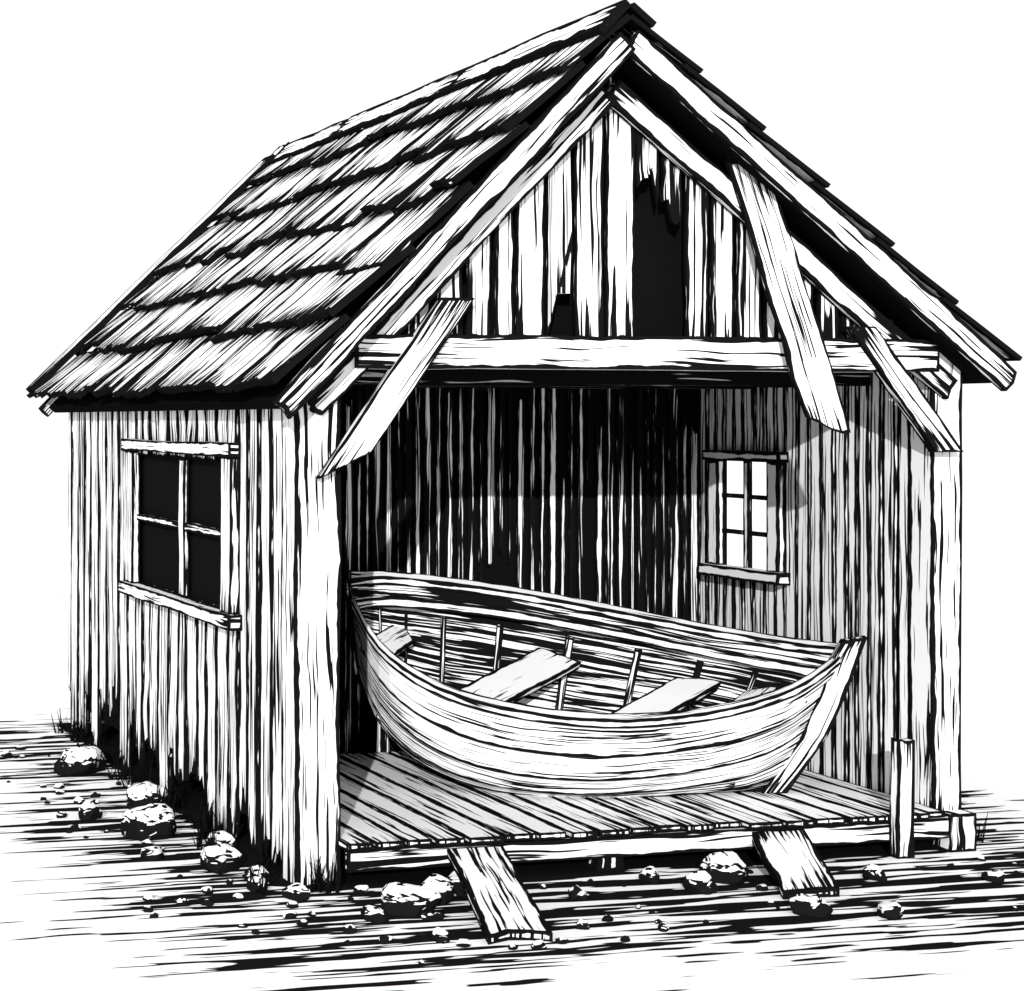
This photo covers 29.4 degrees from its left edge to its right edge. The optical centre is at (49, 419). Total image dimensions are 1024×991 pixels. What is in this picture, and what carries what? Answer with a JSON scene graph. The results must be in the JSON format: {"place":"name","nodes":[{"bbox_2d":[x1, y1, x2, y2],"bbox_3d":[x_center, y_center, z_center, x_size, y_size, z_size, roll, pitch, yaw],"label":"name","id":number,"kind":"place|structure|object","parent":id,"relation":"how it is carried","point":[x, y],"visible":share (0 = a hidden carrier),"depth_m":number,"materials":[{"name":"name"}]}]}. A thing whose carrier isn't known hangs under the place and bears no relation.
{"place":"outdoors","nodes":[
{"label":"outdoors","id":0,"kind":"place"},
{"bbox_2d":[0,430,1023,990],"bbox_3d":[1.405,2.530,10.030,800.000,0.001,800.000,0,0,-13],"label":"ground","id":1,"kind":"structure","parent":0,"point":[74,916],"depth_m":9.84,"materials":[{"name":"white"}]},
{"bbox_2d":[54,746,106,775],"bbox_3d":[0.216,2.445,13.258,0.316,0.191,0.403,0,0,40],"label":"rock","id":2,"kind":"object","parent":1,"relation":"on","point":[78,760],"visible":1,"depth_m":13.15,"materials":[{"name":"stone"}]},
{"bbox_2d":[78,800,102,820],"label":"rock","id":3,"kind":"object","parent":1,"relation":"on","point":[88,810],"visible":1,"depth_m":11.67,"materials":[{"name":"stone"}]},
{"bbox_2d":[126,781,167,808],"bbox_3d":[0.643,2.454,11.996,0.263,0.171,0.285,0,0,-13],"label":"rock","id":4,"kind":"object","parent":1,"relation":"on","point":[138,795],"visible":0.62,"depth_m":11.93,"materials":[{"name":"stone"}]},
{"bbox_2d":[120,803,176,840],"bbox_3d":[0.607,2.432,11.196,0.348,0.216,0.296,0,0,-6],"label":"rock","id":5,"kind":"object","parent":1,"relation":"on","point":[153,821],"visible":0.97,"depth_m":11.10,"materials":[{"name":"stone"}]},
{"bbox_2d":[140,846,163,860],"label":"rock","id":6,"kind":"object","parent":1,"relation":"on","point":[152,853],"visible":1,"depth_m":10.57,"materials":[{"name":"stone"}]},
{"bbox_2d":[203,831,237,848],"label":"rock","id":7,"kind":"object","parent":1,"relation":"on","point":[223,837],"visible":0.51,"depth_m":10.82,"materials":[{"name":"stone"}]},
{"bbox_2d":[200,844,241,873],"bbox_3d":[0.956,2.463,10.401,0.258,0.155,0.241,0,0,-37],"label":"rock","id":8,"kind":"object","parent":1,"relation":"on","point":[221,858],"visible":1,"depth_m":10.31,"materials":[{"name":"stone"}]},
{"bbox_2d":[242,865,268,881],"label":"rock","id":9,"kind":"object","parent":1,"relation":"on","point":[246,875],"visible":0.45,"depth_m":10.05,"materials":[{"name":"stone"}]},
{"bbox_2d":[246,876,267,891],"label":"rock","id":10,"kind":"object","parent":1,"relation":"on","point":[251,887],"visible":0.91,"depth_m":9.89,"materials":[{"name":"stone"}]},
{"bbox_2d":[282,883,310,900],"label":"rock","id":11,"kind":"object","parent":1,"relation":"on","point":[297,892],"visible":0.97,"depth_m":9.70,"materials":[{"name":"stone"}]},
{"bbox_2d":[360,905,389,922],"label":"rock","id":12,"kind":"object","parent":1,"relation":"on","point":[372,914],"visible":1,"depth_m":9.29,"materials":[{"name":"stone"}]},
{"bbox_2d":[380,882,440,916],"bbox_3d":[1.850,2.464,9.490,0.313,0.152,0.225,0,0,-13],"label":"rock","id":13,"kind":"object","parent":1,"relation":"on","point":[403,899],"visible":0.95,"depth_m":9.42,"materials":[{"name":"stone"}]},
{"bbox_2d":[420,874,453,904],"bbox_3d":[2.036,2.464,9.728,0.190,0.151,0.226,0,0,3],"label":"rock","id":14,"kind":"object","parent":1,"relation":"on","point":[443,885],"visible":0.63,"depth_m":9.64,"materials":[{"name":"stone"}]},
{"bbox_2d":[447,871,463,893],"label":"rock","id":15,"kind":"object","parent":1,"relation":"on","point":[454,879],"visible":0.28,"depth_m":9.84,"materials":[{"name":"stone"}]},
{"bbox_2d":[447,846,552,944],"bbox_3d":[2.309,2.442,9.516,0.321,0.192,1.290,0,0,3],"label":"ramp plank","id":16,"kind":"object","parent":1,"relation":"on","point":[503,905],"visible":1,"depth_m":9.40,"materials":[{"name":"white wood"}]},
{"bbox_2d":[1,743,1019,964],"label":"pebbles","id":17,"kind":"object","parent":1,"relation":"on","point":[439,935],"visible":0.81,"depth_m":9.53,"materials":[{"name":"stone"}]},
{"bbox_2d":[51,708,987,894],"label":"grass tufts","id":18,"kind":"object","parent":1,"relation":"on","point":[203,826],"visible":0.7,"depth_m":11.20,"materials":[{"name":"plant"}]},
{"bbox_2d":[26,0,1022,885],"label":"boathouse","id":19,"kind":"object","parent":1,"relation":"on","point":[588,306],"visible":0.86,"depth_m":10.92,"materials":[{"name":"white wood"}]},
{"bbox_2d":[118,438,241,630],"bbox_3d":[0.822,0.691,12.098,0.103,1.111,2.530,0,0,-13],"label":"side window frame","id":20,"kind":"structure","parent":19,"relation":"in","point":[228,618],"depth_m":11.94,"materials":[{"name":"white wood"}]},
{"bbox_2d":[140,455,219,605],"bbox_3d":[0.898,0.700,12.104,0.008,0.900,2.230,0,0,-13],"label":"side window glass","id":21,"kind":"structure","parent":19,"relation":"in","point":[159,551],"depth_m":12.30,"materials":[{"name":"black glass"}]},
{"bbox_2d":[344,570,866,797],"bbox_3d":[3.480,1.653,11.637,3.124,1.324,1.349,0,0,4],"label":"rowboat","id":22,"kind":"object","parent":19,"relation":"on","point":[502,688],"visible":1,"depth_m":11.55,"materials":[{"name":"white wood"}]},
{"bbox_2d":[698,450,790,585],"bbox_3d":[4.774,0.658,12.682,0.108,0.890,0.940,0,0,-13],"label":"right window frame","id":23,"kind":"structure","parent":19,"relation":"in","point":[774,574],"depth_m":12.66,"materials":[{"name":"white wood"}]},
{"bbox_2d":[568,885,583,898],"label":"rock","id":24,"kind":"object","parent":1,"relation":"on","point":[574,891],"visible":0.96,"depth_m":9.75,"materials":[{"name":"stone"}]},
{"bbox_2d":[639,866,659,883],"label":"rock","id":25,"kind":"object","parent":1,"relation":"on","point":[649,874],"visible":1,"depth_m":10.06,"materials":[{"name":"stone"}]},
{"bbox_2d":[682,871,717,894],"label":"rock","id":26,"kind":"object","parent":1,"relation":"on","point":[701,882],"visible":1,"depth_m":9.86,"materials":[{"name":"stone"}]},
{"bbox_2d":[699,851,748,884],"bbox_3d":[3.716,2.454,10.153,0.255,0.173,0.234,0,0,35],"label":"rock","id":27,"kind":"object","parent":1,"relation":"on","point":[728,867],"visible":0.87,"depth_m":10.07,"materials":[{"name":"stone"}]},
{"bbox_2d":[752,829,839,899],"bbox_3d":[4.093,2.440,10.140,0.320,0.190,0.910,0,0,10],"label":"ramp plank","id":28,"kind":"object","parent":1,"relation":"on","point":[793,862],"visible":0.95,"depth_m":10.06,"materials":[{"name":"white wood"}]},
{"bbox_2d":[789,894,832,916],"bbox_3d":[3.900,2.483,9.446,0.210,0.114,0.138,0,0,6],"label":"rock","id":29,"kind":"object","parent":1,"relation":"on","point":[812,905],"visible":1,"depth_m":9.39,"materials":[{"name":"stone"}]},
{"bbox_2d":[862,864,886,881],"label":"rock","id":30,"kind":"object","parent":1,"relation":"on","point":[873,872],"visible":1,"depth_m":10.13,"materials":[{"name":"stone"}]},
{"bbox_2d":[876,901,903,919],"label":"rock","id":31,"kind":"object","parent":1,"relation":"on","point":[892,910],"visible":1,"depth_m":9.33,"materials":[{"name":"stone"}]},
{"bbox_2d":[981,870,1004,882],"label":"rock","id":32,"kind":"object","parent":1,"relation":"on","point":[995,876],"visible":1,"depth_m":10.08,"materials":[{"name":"stone"}]},
{"bbox_2d":[0,0,1023,430],"label":"sky","id":33,"kind":"structure","parent":0,"point":[124,123],"materials":[{"name":"white"}]}
]}

